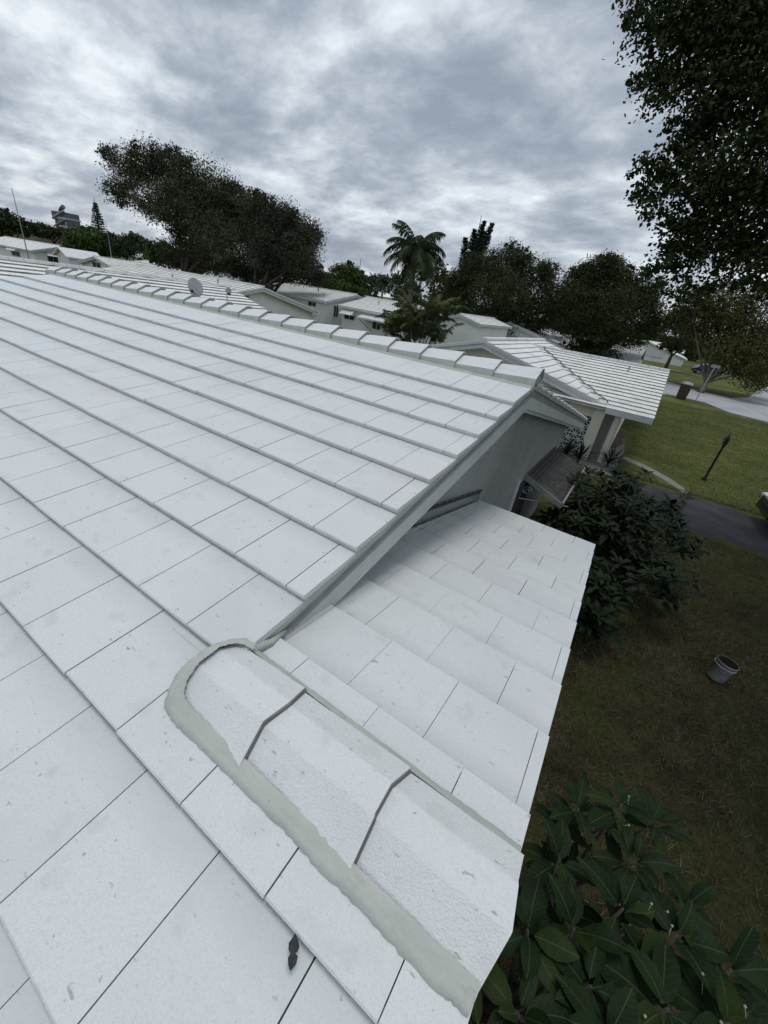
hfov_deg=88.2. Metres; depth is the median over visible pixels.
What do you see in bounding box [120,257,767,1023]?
ground
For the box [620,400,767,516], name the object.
lawn
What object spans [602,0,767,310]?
broadleaf tree
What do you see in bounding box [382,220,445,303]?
royal palm
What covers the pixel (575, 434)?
block screen
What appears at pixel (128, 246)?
weeping tree
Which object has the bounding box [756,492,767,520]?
parked car
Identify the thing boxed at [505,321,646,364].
house
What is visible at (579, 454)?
yucca
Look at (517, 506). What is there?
doorway
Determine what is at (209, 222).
oak tree
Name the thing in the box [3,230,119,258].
house
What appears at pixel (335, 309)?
window
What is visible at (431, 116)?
sky
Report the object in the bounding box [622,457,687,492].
footpath
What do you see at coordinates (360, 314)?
house
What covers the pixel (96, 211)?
conifer
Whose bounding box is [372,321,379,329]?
window
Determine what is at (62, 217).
house
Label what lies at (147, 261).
house
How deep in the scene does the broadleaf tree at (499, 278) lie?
48.89 m
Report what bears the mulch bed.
on the ground at (722, 387)
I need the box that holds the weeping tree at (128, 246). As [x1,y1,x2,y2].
[100,230,148,260]
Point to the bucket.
(722, 668)
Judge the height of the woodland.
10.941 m
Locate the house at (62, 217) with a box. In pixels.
[51,205,80,229]
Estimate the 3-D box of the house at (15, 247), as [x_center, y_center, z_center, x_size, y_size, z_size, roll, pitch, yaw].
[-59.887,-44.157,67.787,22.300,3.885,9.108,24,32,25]
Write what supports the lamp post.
on the ground at (722, 387)
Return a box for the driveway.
[621,480,767,555]
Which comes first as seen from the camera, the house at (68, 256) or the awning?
the awning
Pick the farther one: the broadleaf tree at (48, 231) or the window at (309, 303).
the broadleaf tree at (48, 231)
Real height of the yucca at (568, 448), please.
0.858 m
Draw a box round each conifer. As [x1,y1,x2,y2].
[91,200,106,232]
[458,216,494,272]
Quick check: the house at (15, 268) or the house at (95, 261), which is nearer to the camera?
the house at (15, 268)
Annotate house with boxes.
[0,236,61,266]
[0,255,264,309]
[0,266,595,1023]
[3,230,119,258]
[51,205,80,229]
[52,246,98,268]
[76,255,160,269]
[84,263,319,319]
[135,259,262,284]
[269,283,362,325]
[338,297,441,344]
[432,337,669,462]
[436,313,511,344]
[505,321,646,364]
[626,341,687,366]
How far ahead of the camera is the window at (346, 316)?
38.75 m
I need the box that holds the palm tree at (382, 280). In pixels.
[374,274,392,298]
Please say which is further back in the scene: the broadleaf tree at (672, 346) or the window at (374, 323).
the broadleaf tree at (672, 346)
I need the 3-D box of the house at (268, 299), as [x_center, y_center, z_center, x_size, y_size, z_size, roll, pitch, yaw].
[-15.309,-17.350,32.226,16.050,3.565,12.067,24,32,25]
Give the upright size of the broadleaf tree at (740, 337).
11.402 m
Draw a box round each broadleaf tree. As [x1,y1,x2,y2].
[0,207,37,237]
[27,221,68,243]
[59,221,116,258]
[141,237,190,269]
[309,260,370,297]
[354,269,378,292]
[364,259,457,304]
[374,288,471,344]
[424,237,564,337]
[540,248,673,358]
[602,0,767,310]
[656,308,710,368]
[664,275,767,396]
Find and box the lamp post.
[701,433,730,480]
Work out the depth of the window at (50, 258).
62.37 m
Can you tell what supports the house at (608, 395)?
on the ground at (722, 387)
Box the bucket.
[706,655,739,682]
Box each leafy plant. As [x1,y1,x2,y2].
[468,816,767,1023]
[525,774,697,925]
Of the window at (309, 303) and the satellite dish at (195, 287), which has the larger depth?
the window at (309, 303)
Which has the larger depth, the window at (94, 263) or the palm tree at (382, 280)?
the palm tree at (382, 280)
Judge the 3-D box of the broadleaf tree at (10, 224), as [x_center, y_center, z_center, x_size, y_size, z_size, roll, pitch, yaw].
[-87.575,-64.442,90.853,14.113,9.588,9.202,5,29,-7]
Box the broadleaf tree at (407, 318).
[374,288,471,344]
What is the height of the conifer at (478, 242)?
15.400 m
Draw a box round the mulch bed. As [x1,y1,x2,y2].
[610,431,623,447]
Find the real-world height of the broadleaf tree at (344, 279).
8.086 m
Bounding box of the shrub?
[529,452,710,651]
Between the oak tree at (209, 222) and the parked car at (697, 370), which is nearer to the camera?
the oak tree at (209, 222)
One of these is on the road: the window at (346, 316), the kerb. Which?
the kerb
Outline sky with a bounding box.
[0,0,767,335]
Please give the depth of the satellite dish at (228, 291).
17.36 m
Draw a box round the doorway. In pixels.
[511,480,529,514]
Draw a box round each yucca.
[558,439,580,459]
[564,440,595,463]
[599,444,624,466]
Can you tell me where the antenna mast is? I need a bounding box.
[11,188,29,262]
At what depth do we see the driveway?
11.01 m
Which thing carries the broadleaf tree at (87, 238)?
on the ground at (722, 387)
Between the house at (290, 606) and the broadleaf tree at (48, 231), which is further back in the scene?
the broadleaf tree at (48, 231)
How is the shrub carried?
on the ground at (722, 387)
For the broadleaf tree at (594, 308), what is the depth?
43.47 m
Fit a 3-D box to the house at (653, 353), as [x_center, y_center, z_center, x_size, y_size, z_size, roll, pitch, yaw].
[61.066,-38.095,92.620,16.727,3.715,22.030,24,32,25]
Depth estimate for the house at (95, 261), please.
47.74 m
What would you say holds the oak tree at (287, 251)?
on the ground at (722, 387)
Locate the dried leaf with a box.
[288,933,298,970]
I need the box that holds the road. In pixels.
[663,381,767,421]
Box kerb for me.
[665,394,767,422]
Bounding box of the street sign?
[696,364,720,399]
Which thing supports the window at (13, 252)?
in the house at (15, 247)
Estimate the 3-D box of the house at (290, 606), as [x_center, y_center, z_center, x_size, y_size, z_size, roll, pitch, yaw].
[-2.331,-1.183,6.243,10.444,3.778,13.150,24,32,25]
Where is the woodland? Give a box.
[134,254,747,369]
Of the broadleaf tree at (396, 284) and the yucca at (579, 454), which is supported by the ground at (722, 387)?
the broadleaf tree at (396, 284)
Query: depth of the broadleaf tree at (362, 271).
89.03 m
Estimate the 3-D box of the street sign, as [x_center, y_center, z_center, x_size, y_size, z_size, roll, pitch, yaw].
[27.443,-10.913,33.674,0.650,3.005,0.171,20,30,20]
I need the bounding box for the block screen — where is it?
[559,415,591,453]
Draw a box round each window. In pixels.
[11,250,19,256]
[48,256,59,266]
[92,262,100,267]
[308,301,315,306]
[334,306,337,316]
[344,315,353,319]
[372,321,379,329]
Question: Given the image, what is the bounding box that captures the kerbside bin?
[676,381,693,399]
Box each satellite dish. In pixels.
[188,278,202,296]
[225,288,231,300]
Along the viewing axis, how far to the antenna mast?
42.63 m
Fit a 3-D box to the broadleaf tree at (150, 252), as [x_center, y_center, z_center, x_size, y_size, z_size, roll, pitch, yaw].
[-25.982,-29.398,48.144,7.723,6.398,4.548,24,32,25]
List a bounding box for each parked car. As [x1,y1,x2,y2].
[690,365,721,375]
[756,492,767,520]
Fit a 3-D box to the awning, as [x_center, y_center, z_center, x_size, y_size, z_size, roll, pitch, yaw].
[3.376,-0.697,7.633,0.786,0.475,2.500,24,32,25]
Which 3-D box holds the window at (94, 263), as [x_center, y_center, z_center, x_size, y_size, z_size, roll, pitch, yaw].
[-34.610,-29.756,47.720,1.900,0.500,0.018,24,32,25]
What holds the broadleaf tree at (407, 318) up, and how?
on the ground at (722, 387)
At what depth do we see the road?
37.34 m
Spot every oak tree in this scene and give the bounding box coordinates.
[94,130,269,283]
[235,191,331,291]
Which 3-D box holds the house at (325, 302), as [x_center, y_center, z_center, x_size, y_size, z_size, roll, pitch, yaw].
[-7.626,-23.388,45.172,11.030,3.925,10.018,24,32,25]
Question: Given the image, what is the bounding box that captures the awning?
[518,446,585,507]
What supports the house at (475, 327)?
on the ground at (722, 387)
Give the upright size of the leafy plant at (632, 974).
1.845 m
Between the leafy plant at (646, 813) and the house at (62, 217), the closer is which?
the leafy plant at (646, 813)

